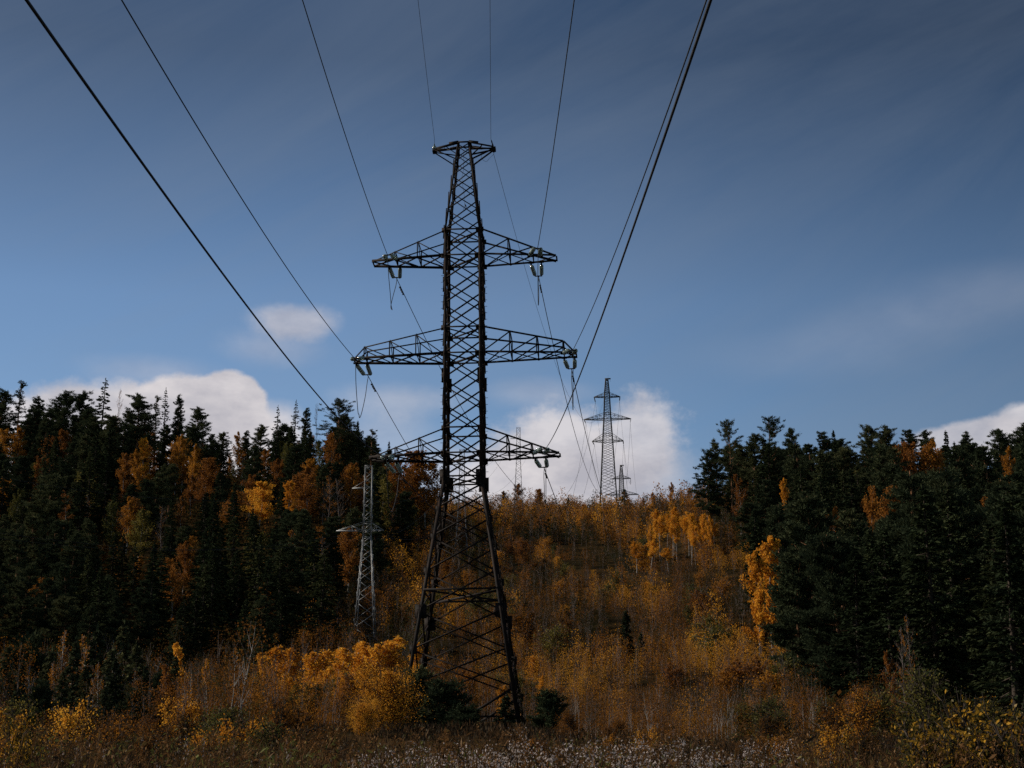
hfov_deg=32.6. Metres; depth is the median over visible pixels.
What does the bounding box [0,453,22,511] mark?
pine tree
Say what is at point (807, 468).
pine tree
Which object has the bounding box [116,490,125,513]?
birch tree
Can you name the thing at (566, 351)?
insulator set
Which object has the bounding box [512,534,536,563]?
shrub
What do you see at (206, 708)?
shrub
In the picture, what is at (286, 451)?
birch tree
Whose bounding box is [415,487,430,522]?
birch tree
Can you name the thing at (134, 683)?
young birch
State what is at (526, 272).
earth wire
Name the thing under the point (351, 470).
birch tree
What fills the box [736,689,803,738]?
shrub
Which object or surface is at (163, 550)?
conductor
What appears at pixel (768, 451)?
spruce tree
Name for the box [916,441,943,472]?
birch tree
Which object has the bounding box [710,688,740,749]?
young birch
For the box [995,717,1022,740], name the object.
shrub
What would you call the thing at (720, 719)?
young birch
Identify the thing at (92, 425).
pine tree
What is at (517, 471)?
lattice pylon
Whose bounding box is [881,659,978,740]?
shrub
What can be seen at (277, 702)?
shrub
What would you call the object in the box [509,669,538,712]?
shrub
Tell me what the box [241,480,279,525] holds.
birch tree
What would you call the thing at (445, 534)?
shrub
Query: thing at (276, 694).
young birch
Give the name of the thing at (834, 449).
spruce tree
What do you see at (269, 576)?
spruce tree
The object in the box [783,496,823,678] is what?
spruce tree
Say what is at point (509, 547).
shrub
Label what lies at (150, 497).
conductor
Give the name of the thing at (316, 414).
dead tree
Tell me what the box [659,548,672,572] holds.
birch tree
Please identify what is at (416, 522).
birch tree
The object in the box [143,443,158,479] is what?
birch tree
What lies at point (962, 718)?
shrub
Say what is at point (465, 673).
shrub
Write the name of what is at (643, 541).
shrub
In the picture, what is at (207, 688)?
young birch
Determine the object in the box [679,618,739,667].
shrub
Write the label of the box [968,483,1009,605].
pine tree
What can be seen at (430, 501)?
birch tree
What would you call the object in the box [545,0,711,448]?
conductor
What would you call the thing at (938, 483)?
pine tree
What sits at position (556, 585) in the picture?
shrub
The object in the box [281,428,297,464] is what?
pine tree
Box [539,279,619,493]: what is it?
conductor
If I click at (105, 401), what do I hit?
larch tree
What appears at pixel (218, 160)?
conductor
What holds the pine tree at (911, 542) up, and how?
on the ground
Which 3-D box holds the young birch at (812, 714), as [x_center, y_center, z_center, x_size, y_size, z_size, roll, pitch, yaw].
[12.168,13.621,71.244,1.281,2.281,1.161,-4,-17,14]
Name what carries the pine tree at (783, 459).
on the ground
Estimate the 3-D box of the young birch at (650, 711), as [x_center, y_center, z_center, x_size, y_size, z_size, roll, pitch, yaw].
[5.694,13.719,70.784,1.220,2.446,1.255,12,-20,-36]
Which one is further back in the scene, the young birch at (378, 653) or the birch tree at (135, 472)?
the birch tree at (135, 472)
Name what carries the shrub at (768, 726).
on the ground
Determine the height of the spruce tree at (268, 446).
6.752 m
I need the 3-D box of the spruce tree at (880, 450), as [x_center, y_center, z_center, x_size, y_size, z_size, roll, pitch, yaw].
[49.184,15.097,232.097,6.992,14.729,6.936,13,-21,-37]
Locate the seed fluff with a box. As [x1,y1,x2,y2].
[3,722,1002,767]
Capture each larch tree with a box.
[95,378,111,428]
[151,395,161,466]
[157,390,171,458]
[266,407,282,468]
[290,402,299,445]
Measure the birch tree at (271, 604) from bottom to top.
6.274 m
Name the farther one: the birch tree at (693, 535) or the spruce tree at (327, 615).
the birch tree at (693, 535)
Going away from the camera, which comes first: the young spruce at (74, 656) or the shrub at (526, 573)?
the young spruce at (74, 656)
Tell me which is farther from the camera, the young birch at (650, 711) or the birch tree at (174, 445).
the birch tree at (174, 445)
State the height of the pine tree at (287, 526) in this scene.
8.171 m
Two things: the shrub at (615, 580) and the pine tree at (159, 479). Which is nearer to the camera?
the shrub at (615, 580)
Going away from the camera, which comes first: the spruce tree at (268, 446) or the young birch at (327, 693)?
the young birch at (327, 693)
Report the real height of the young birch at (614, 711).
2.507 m
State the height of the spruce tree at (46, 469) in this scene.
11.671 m
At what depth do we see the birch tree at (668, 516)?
256.67 m
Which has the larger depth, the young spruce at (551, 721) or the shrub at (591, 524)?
the shrub at (591, 524)
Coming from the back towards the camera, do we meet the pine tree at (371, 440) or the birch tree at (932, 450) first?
the pine tree at (371, 440)
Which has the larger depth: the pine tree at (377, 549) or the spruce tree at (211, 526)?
the pine tree at (377, 549)
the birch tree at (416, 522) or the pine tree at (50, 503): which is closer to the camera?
the pine tree at (50, 503)
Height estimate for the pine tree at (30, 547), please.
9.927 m
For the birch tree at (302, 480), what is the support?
on the ground
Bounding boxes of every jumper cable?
[355,360,368,417]
[386,458,399,511]
[387,255,396,309]
[571,352,573,407]
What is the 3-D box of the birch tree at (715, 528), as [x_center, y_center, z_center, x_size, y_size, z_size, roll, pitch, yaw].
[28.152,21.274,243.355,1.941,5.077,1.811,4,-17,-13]
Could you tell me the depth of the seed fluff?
20.75 m
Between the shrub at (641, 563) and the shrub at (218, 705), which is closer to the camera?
the shrub at (218, 705)
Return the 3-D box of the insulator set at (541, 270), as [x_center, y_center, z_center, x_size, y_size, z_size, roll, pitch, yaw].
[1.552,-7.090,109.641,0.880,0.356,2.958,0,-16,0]
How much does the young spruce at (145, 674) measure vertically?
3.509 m
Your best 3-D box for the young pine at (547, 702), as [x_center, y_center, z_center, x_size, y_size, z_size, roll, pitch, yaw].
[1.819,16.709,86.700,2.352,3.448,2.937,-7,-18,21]
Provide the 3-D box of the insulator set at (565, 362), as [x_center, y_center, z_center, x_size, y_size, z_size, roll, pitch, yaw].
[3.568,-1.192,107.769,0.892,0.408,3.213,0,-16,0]
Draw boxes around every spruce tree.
[0,459,13,526]
[23,593,44,652]
[26,456,48,511]
[27,466,51,554]
[37,519,47,579]
[38,436,52,460]
[41,459,56,515]
[46,436,63,468]
[49,440,58,471]
[64,461,73,515]
[99,486,122,544]
[113,534,130,587]
[119,543,143,604]
[134,549,172,628]
[140,543,164,606]
[146,548,174,643]
[159,501,178,566]
[161,596,201,667]
[162,530,181,590]
[180,530,226,631]
[189,539,209,595]
[190,492,211,543]
[192,445,214,495]
[198,493,210,536]
[199,499,225,566]
[205,493,219,531]
[206,444,230,497]
[222,482,244,538]
[222,484,241,541]
[222,599,255,665]
[239,508,256,561]
[241,514,266,592]
[244,536,269,617]
[246,557,285,653]
[250,524,287,608]
[256,576,288,641]
[258,444,273,478]
[265,439,283,494]
[268,486,286,542]
[272,592,302,650]
[295,549,348,646]
[296,527,332,626]
[298,438,310,482]
[300,432,316,481]
[304,431,318,475]
[319,428,330,472]
[326,534,350,599]
[335,467,347,503]
[352,421,362,486]
[357,496,391,560]
[360,489,386,548]
[365,462,390,540]
[365,490,383,563]
[386,441,391,501]
[386,495,416,559]
[616,611,635,661]
[620,489,628,504]
[632,633,646,665]
[740,509,766,619]
[744,517,764,604]
[750,459,769,542]
[750,465,761,502]
[757,442,780,500]
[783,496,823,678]
[812,451,834,508]
[815,470,838,527]
[816,473,836,531]
[821,544,885,702]
[830,430,839,477]
[841,468,865,529]
[843,525,908,696]
[844,465,868,518]
[852,525,917,696]
[855,483,871,526]
[867,447,882,526]
[876,489,888,518]
[878,486,993,713]
[897,482,999,697]
[922,549,980,688]
[941,432,950,472]
[962,491,1023,714]
[968,448,1023,704]
[970,483,981,512]
[970,511,1000,676]
[971,495,1023,733]
[992,451,1002,479]
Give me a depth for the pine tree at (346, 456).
303.06 m
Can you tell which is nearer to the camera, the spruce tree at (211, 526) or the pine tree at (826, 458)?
the spruce tree at (211, 526)
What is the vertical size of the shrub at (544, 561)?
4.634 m
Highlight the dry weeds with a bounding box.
[0,696,1023,767]
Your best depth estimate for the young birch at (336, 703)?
69.29 m
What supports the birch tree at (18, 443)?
on the ground
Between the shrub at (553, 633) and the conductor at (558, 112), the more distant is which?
the shrub at (553, 633)
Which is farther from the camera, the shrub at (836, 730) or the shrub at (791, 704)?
the shrub at (791, 704)
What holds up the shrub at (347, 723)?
on the ground
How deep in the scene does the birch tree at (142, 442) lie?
276.07 m
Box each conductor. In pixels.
[0,536,334,550]
[1,477,346,500]
[2,533,383,549]
[25,0,385,457]
[121,0,354,358]
[302,0,387,254]
[369,378,585,571]
[397,280,594,504]
[400,445,594,564]
[537,0,574,247]
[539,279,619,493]
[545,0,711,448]
[545,444,623,568]
[572,371,629,518]
[573,0,706,349]
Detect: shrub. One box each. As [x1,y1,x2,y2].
[0,691,67,751]
[0,707,45,745]
[0,716,48,767]
[0,727,31,767]
[34,695,102,760]
[35,706,60,743]
[69,704,106,738]
[74,704,145,744]
[74,715,148,759]
[89,716,140,745]
[110,730,157,765]
[117,718,189,755]
[120,728,178,767]
[128,711,169,730]
[139,700,171,736]
[157,690,215,738]
[165,711,198,750]
[180,702,260,764]
[180,713,251,763]
[181,701,246,754]
[194,700,230,730]
[195,696,228,733]
[225,695,263,715]
[228,713,314,763]
[228,715,307,757]
[238,697,268,732]
[245,695,293,723]
[260,697,334,756]
[261,708,299,732]
[271,726,328,767]
[298,710,318,732]
[304,721,359,753]
[335,706,358,730]
[339,694,384,735]
[340,658,429,729]
[355,585,386,614]
[385,606,415,634]
[401,601,414,621]
[402,622,438,650]
[410,587,450,623]
[412,587,428,603]
[415,601,448,635]
[427,528,454,548]
[428,654,451,684]
[433,556,453,580]
[444,585,473,616]
[448,664,484,705]
[455,529,467,546]
[458,586,498,627]
[459,569,479,591]
[460,544,488,567]
[460,591,497,630]
[474,673,500,710]
[484,617,512,643]
[485,551,509,569]
[486,671,527,707]
[490,607,549,648]
[492,588,526,619]
[493,513,510,531]
[501,538,518,563]
[501,564,514,583]
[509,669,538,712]
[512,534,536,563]
[515,568,537,589]
[520,621,571,663]
[521,730,559,766]
[523,655,547,679]
[531,555,554,584]
[535,537,552,556]
[540,536,556,556]
[542,579,569,602]
[549,605,578,629]
[549,684,571,708]
[550,545,560,556]
[551,557,559,569]
[552,562,574,586]
[553,613,577,651]
[555,709,586,739]
[581,522,596,536]
[584,511,597,524]
[587,678,609,706]
[593,586,610,606]
[595,582,614,604]
[595,734,614,753]
[596,723,618,738]
[598,526,615,543]
[607,569,628,596]
[607,717,633,740]
[610,513,625,531]
[625,539,650,571]
[629,535,661,559]
[633,726,675,753]
[638,580,656,601]
[639,549,659,570]
[643,506,653,517]
[649,659,695,705]
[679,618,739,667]
[680,610,722,647]
[682,604,699,623]
[684,586,717,622]
[692,540,721,568]
[692,573,709,587]
[705,575,735,613]
[705,666,748,706]
[709,657,749,702]
[719,703,753,738]
[724,699,759,736]
[728,652,782,699]
[729,732,746,743]
[734,684,756,704]
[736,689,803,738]
[742,667,784,704]
[744,701,810,739]
[746,615,775,657]
[747,709,799,739]
[753,734,775,760]
[759,653,810,697]
[764,718,794,740]
[765,734,807,766]
[766,734,794,753]
[783,696,813,733]
[793,696,854,748]
[801,690,844,735]
[801,724,853,766]
[819,723,858,758]
[820,713,859,744]
[830,689,902,746]
[834,727,891,767]
[836,682,898,714]
[842,684,906,743]
[880,696,918,739]
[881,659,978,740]
[882,730,936,767]
[889,707,994,767]
[891,687,1023,767]
[896,695,926,740]
[966,691,1011,732]
[968,700,1023,767]
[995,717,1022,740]
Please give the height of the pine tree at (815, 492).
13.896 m
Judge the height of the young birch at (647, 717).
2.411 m
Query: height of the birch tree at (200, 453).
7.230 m
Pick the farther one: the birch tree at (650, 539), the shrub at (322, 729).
the birch tree at (650, 539)
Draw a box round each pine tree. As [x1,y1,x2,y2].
[0,388,20,453]
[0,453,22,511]
[0,522,24,596]
[0,525,36,615]
[0,561,42,650]
[4,416,35,463]
[6,455,36,521]
[8,380,27,454]
[10,515,55,596]
[20,577,67,657]
[21,473,72,552]
[22,409,44,463]
[25,396,51,467]
[28,408,57,461]
[39,595,84,670]
[42,407,69,453]
[47,390,78,460]
[52,456,72,515]
[65,390,99,444]
[70,435,97,488]
[72,604,109,671]
[73,408,102,451]
[75,416,104,480]
[88,413,128,483]
[94,591,130,658]
[117,422,135,486]
[119,393,161,456]
[120,484,136,503]
[120,484,140,527]
[123,411,137,463]
[133,433,153,477]
[134,478,162,541]
[137,473,169,533]
[150,424,174,484]
[155,463,176,517]
[160,620,191,673]
[165,463,185,511]
[170,395,185,457]
[170,525,193,576]
[172,425,204,483]
[179,525,195,546]
[184,406,211,449]
[200,439,227,483]
[205,434,217,457]
[209,472,230,525]
[215,431,233,468]
[223,479,231,500]
[237,594,279,675]
[238,447,271,508]
[239,430,252,469]
[249,424,272,472]
[258,543,308,626]
[267,423,298,455]
[268,488,278,509]
[271,509,305,549]
[271,512,306,570]
[277,443,305,502]
[278,450,303,484]
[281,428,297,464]
[286,508,318,592]
[298,407,314,451]
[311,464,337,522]
[312,398,356,458]
[316,516,357,581]
[321,426,341,455]
[324,461,334,496]
[332,461,347,505]
[335,413,356,473]
[340,430,363,465]
[340,432,364,474]
[341,506,373,583]
[354,437,383,477]
[360,523,390,577]
[361,429,378,472]
[361,466,391,509]
[393,490,417,542]
[688,449,727,520]
[705,438,727,531]
[716,419,744,530]
[717,445,735,497]
[720,469,747,529]
[722,456,747,499]
[730,443,753,516]
[730,502,767,556]
[739,434,767,503]
[747,479,782,542]
[752,415,785,487]
[756,544,826,680]
[758,442,786,501]
[758,505,791,549]
[759,502,794,621]
[763,505,774,540]
[764,493,851,679]
[768,448,792,499]
[778,530,885,708]
[779,427,803,500]
[782,443,810,518]
[786,490,808,523]
[792,443,818,494]
[795,535,868,691]
[798,490,828,532]
[807,449,843,506]
[813,430,832,465]
[827,445,862,488]
[831,438,856,483]
[833,508,872,548]
[834,533,856,560]
[839,472,877,520]
[851,424,879,466]
[857,515,897,585]
[859,444,892,504]
[861,471,980,691]
[863,516,900,552]
[866,424,899,466]
[866,453,904,518]
[880,463,904,507]
[885,448,911,472]
[886,520,983,681]
[889,471,932,512]
[899,429,923,470]
[915,429,934,470]
[918,465,990,666]
[925,486,983,607]
[940,445,982,501]
[951,442,999,502]
[958,430,973,446]
[963,473,1023,648]
[968,445,1003,505]
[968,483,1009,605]
[974,450,1021,634]
[980,441,1023,686]
[981,478,1011,524]
[984,429,1015,473]
[1005,423,1023,458]
[1010,443,1018,458]
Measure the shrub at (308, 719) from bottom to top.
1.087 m
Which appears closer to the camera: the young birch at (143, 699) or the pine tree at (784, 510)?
the young birch at (143, 699)
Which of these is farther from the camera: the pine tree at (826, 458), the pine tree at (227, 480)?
the pine tree at (227, 480)
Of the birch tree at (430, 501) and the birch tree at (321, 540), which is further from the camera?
the birch tree at (430, 501)
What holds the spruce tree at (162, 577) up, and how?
on the ground
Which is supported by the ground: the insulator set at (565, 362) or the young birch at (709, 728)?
the young birch at (709, 728)
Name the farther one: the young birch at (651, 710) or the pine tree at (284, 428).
the pine tree at (284, 428)
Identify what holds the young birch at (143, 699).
on the ground
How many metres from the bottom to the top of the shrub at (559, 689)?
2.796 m
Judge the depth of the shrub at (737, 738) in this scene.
58.99 m
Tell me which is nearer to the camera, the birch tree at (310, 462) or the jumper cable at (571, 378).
the jumper cable at (571, 378)
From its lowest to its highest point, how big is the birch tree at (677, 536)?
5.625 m
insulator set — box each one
[350,356,364,360]
[356,364,371,375]
[380,454,394,459]
[383,254,397,260]
[385,462,402,474]
[389,268,401,278]
[528,247,542,256]
[530,264,543,277]
[533,447,549,454]
[534,459,548,468]
[562,349,577,354]
[563,360,576,369]
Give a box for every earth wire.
[418,2,435,148]
[490,49,493,146]
[493,152,606,420]
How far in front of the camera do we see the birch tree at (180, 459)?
273.86 m
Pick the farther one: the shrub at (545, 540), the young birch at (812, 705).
the shrub at (545, 540)
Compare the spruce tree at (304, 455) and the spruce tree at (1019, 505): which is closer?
the spruce tree at (1019, 505)
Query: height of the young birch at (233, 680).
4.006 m
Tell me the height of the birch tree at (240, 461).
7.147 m
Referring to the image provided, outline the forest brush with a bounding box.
[0,465,1023,736]
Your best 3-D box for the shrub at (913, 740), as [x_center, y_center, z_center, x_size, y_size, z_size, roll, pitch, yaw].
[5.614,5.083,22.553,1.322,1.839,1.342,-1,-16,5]
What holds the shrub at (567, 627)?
on the ground
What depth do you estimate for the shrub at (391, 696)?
64.98 m
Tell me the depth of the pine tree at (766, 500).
223.21 m
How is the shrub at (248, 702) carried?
on the ground
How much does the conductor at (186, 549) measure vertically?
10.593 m
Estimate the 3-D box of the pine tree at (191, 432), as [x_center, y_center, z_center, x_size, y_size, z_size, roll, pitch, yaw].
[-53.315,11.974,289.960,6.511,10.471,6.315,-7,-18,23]
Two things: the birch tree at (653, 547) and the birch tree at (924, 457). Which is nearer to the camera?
the birch tree at (653, 547)
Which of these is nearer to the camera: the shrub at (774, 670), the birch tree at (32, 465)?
the shrub at (774, 670)
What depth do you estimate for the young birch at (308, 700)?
69.53 m
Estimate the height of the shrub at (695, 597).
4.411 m
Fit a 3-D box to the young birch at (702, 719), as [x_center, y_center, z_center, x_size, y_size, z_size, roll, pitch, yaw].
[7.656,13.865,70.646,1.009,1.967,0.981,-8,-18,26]
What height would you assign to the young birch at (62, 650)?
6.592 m
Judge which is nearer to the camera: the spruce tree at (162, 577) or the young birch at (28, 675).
the young birch at (28, 675)
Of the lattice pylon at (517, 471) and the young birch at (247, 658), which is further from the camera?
the lattice pylon at (517, 471)
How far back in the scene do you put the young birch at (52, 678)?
91.24 m
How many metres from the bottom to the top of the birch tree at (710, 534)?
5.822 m
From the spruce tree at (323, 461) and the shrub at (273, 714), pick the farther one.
the spruce tree at (323, 461)
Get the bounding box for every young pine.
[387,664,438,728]
[417,676,474,727]
[443,703,491,730]
[526,686,569,730]
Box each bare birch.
[319,489,328,530]
[320,477,337,534]
[329,478,350,522]
[878,651,900,701]
[893,628,912,704]
[899,616,920,698]
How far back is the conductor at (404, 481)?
131.67 m
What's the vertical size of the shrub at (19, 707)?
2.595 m
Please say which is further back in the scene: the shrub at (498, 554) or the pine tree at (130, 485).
the pine tree at (130, 485)
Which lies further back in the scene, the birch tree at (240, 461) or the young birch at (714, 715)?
the birch tree at (240, 461)
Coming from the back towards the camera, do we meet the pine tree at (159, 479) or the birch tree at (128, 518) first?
the pine tree at (159, 479)
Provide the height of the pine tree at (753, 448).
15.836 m
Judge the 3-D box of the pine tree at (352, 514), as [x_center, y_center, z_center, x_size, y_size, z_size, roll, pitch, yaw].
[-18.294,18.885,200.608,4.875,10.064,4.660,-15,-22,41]
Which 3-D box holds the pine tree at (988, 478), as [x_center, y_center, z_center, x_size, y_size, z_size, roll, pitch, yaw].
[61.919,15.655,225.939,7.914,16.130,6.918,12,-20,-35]
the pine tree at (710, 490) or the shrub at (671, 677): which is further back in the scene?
the pine tree at (710, 490)
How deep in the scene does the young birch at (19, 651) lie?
82.54 m
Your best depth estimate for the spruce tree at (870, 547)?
88.28 m
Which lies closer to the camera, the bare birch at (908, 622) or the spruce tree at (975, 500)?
the bare birch at (908, 622)
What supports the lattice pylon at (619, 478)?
on the ground
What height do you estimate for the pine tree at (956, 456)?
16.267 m
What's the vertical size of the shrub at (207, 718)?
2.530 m
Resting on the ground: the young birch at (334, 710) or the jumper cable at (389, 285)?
the young birch at (334, 710)
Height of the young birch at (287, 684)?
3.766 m
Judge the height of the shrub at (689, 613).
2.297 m
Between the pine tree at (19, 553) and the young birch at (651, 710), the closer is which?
the young birch at (651, 710)
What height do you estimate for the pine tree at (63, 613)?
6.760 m
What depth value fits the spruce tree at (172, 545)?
187.09 m
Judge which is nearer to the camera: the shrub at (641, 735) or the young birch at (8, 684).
the shrub at (641, 735)
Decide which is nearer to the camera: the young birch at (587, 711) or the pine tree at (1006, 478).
the young birch at (587, 711)
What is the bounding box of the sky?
[0,0,1023,510]
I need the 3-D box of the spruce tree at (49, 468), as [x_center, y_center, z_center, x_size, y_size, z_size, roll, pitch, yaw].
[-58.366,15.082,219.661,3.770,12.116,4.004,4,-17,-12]
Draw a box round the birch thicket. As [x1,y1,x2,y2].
[0,456,841,738]
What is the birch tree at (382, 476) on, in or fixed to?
on the ground
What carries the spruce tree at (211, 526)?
on the ground
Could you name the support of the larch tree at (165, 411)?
on the ground
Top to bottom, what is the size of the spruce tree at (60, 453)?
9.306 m
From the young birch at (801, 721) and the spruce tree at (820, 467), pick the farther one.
the spruce tree at (820, 467)
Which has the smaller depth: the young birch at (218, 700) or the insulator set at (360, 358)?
the young birch at (218, 700)
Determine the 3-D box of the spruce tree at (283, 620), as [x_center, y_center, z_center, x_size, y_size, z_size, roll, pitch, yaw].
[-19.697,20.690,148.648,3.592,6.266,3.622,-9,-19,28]
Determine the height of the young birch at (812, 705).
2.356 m
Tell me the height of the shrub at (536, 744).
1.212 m
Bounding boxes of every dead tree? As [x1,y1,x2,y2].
[116,389,121,426]
[313,403,318,453]
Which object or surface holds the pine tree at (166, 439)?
on the ground
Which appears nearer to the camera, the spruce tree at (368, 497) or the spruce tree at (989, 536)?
the spruce tree at (989, 536)
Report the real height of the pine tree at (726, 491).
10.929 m
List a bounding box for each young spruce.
[0,628,59,701]
[0,645,19,708]
[7,691,21,716]
[12,656,28,704]
[20,677,56,743]
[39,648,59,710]
[50,670,72,716]
[60,635,83,711]
[73,663,96,728]
[74,624,106,703]
[89,685,112,740]
[93,643,122,721]
[100,656,125,716]
[111,686,158,731]
[114,619,134,692]
[122,640,149,698]
[133,661,152,726]
[144,670,176,715]
[168,652,181,699]
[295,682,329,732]
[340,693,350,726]
[413,695,443,729]
[489,692,516,732]
[545,708,558,736]
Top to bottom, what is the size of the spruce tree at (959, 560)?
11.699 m
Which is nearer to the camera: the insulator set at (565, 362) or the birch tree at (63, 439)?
the insulator set at (565, 362)
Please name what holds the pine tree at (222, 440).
on the ground
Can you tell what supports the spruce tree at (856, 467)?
on the ground
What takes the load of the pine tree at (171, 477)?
on the ground
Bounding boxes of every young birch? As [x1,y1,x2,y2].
[0,635,40,704]
[0,666,22,710]
[9,654,35,701]
[47,663,59,710]
[55,630,75,688]
[68,634,95,691]
[73,676,103,730]
[89,663,104,727]
[99,640,126,702]
[128,672,139,689]
[128,679,162,727]
[138,657,162,696]
[148,663,181,727]
[150,679,172,711]
[157,674,195,727]
[161,669,203,739]
[169,642,191,684]
[170,658,210,722]
[176,662,211,724]
[180,678,196,704]
[186,676,217,734]
[187,661,222,717]
[190,676,218,729]
[191,673,201,717]
[198,617,278,720]
[198,675,225,726]
[201,658,211,697]
[205,612,278,723]
[207,665,245,713]
[208,684,238,724]
[213,674,234,702]
[214,657,251,710]
[215,658,243,704]
[219,664,257,718]
[223,669,248,710]
[228,669,257,715]
[236,674,266,722]
[247,656,287,712]
[248,664,282,719]
[248,673,265,693]
[250,652,296,720]
[250,682,279,721]
[252,652,275,684]
[260,657,301,726]
[263,675,293,717]
[264,645,311,704]
[275,683,292,712]
[276,672,297,699]
[286,671,318,729]
[287,685,298,716]
[290,687,319,728]
[296,648,338,691]
[301,673,339,723]
[303,694,316,721]
[304,678,331,730]
[309,672,342,729]
[312,666,334,696]
[314,667,351,730]
[319,674,348,731]
[322,683,345,726]
[323,677,339,723]
[325,647,356,691]
[329,672,348,725]
[330,673,360,715]
[330,685,354,723]
[332,670,346,701]
[336,673,359,709]
[345,641,375,702]
[359,642,399,701]
[381,635,409,680]
[392,660,414,725]
[407,643,426,672]
[495,686,508,718]
[534,675,544,716]
[562,685,594,737]
[574,688,599,738]
[585,697,604,738]
[600,691,626,736]
[600,694,619,731]
[618,692,645,740]
[623,704,635,736]
[632,687,664,738]
[633,696,656,735]
[635,690,663,738]
[637,696,662,732]
[639,682,674,737]
[646,693,675,739]
[656,689,685,742]
[683,703,700,738]
[691,705,712,739]
[699,708,718,743]
[700,694,725,737]
[701,697,721,737]
[701,698,728,740]
[704,698,735,739]
[704,701,724,736]
[705,691,728,740]
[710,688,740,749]
[718,691,749,738]
[718,695,746,736]
[719,692,749,742]
[742,693,760,733]
[770,667,802,740]
[783,700,803,739]
[789,689,807,731]
[791,701,810,737]
[793,690,812,729]
[798,692,822,739]
[800,691,821,729]
[811,684,833,732]
[856,677,876,700]
[863,668,886,706]
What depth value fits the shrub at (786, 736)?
55.32 m
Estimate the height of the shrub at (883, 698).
2.384 m
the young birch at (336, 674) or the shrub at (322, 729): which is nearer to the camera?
the shrub at (322, 729)
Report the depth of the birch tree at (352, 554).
190.83 m
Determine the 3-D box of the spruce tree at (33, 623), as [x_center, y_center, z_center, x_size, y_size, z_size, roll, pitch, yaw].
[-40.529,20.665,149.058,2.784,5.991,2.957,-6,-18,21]
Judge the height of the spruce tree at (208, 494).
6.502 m
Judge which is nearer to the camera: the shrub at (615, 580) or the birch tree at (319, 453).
the shrub at (615, 580)
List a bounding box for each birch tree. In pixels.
[0,428,15,456]
[0,478,12,515]
[7,489,24,524]
[10,424,27,463]
[27,468,41,504]
[27,577,53,625]
[28,462,41,493]
[32,456,53,490]
[38,429,73,460]
[58,490,74,538]
[73,471,98,511]
[101,500,124,549]
[114,496,144,536]
[115,453,134,491]
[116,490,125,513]
[118,496,137,551]
[125,508,156,560]
[126,453,136,484]
[129,449,147,491]
[132,438,153,479]
[132,556,146,584]
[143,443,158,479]
[153,506,168,548]
[153,556,190,618]
[165,435,195,492]
[168,434,186,493]
[174,541,196,594]
[175,496,187,526]
[182,474,200,514]
[186,444,201,488]
[186,536,197,562]
[187,447,203,475]
[192,457,221,510]
[217,490,247,524]
[228,454,233,471]
[230,466,237,480]
[231,431,243,466]
[232,452,247,487]
[240,474,257,519]
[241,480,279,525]
[243,532,269,587]
[256,586,278,624]
[259,449,270,477]
[269,458,285,490]
[278,440,284,458]
[278,480,301,519]
[279,441,292,478]
[282,473,328,519]
[288,530,302,559]
[297,466,318,509]
[300,458,318,491]
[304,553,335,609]
[314,441,324,467]
[314,526,322,555]
[318,538,328,560]
[321,432,343,474]
[326,476,335,496]
[333,527,363,594]
[338,462,369,508]
[339,465,361,510]
[359,472,370,501]
[366,477,396,535]
[367,471,394,521]
[383,459,415,511]
[388,450,438,505]
[406,505,420,536]
[411,463,456,526]
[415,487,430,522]
[496,491,509,508]
[511,483,525,504]
[530,489,545,505]
[629,541,643,572]
[646,524,653,547]
[646,539,659,572]
[648,508,671,560]
[652,519,660,559]
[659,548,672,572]
[665,514,677,554]
[665,515,669,547]
[667,482,675,501]
[668,506,681,541]
[669,515,681,536]
[672,525,680,555]
[675,511,681,554]
[677,511,694,555]
[687,515,696,563]
[687,524,696,560]
[690,525,698,567]
[696,523,702,544]
[697,514,707,545]
[700,518,706,540]
[704,515,711,539]
[707,526,713,559]
[710,520,718,536]
[731,474,748,534]
[738,550,770,662]
[756,535,781,655]
[779,477,789,509]
[825,506,838,532]
[860,485,880,534]
[873,485,902,520]
[892,441,939,474]
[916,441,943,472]
[925,439,945,472]
[999,446,1015,481]
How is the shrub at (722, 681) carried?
on the ground
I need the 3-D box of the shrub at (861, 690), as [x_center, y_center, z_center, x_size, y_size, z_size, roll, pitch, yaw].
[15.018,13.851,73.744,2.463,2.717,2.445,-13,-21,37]
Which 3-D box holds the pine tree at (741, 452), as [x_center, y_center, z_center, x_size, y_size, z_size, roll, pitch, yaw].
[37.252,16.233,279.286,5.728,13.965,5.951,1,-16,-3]
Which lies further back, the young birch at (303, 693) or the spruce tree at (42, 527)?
the spruce tree at (42, 527)
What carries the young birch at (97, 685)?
on the ground
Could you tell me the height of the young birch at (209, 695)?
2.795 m
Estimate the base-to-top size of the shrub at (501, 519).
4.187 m
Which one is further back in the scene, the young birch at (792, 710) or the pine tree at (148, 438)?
the pine tree at (148, 438)
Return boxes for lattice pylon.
[337,465,383,639]
[353,140,576,728]
[453,449,472,568]
[503,428,526,530]
[584,378,630,504]
[606,465,638,502]
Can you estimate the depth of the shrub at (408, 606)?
176.31 m
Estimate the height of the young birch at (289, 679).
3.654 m
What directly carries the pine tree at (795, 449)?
on the ground
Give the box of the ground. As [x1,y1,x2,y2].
[0,475,996,767]
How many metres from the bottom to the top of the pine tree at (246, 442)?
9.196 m
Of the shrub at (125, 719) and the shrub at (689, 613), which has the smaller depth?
the shrub at (125, 719)
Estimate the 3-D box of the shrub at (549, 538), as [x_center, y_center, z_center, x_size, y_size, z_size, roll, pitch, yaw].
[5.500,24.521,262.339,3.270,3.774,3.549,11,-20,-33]
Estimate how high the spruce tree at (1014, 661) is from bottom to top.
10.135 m
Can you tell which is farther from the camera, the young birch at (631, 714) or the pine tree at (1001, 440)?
the pine tree at (1001, 440)
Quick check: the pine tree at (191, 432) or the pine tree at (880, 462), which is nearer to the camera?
the pine tree at (880, 462)
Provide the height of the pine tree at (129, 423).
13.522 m

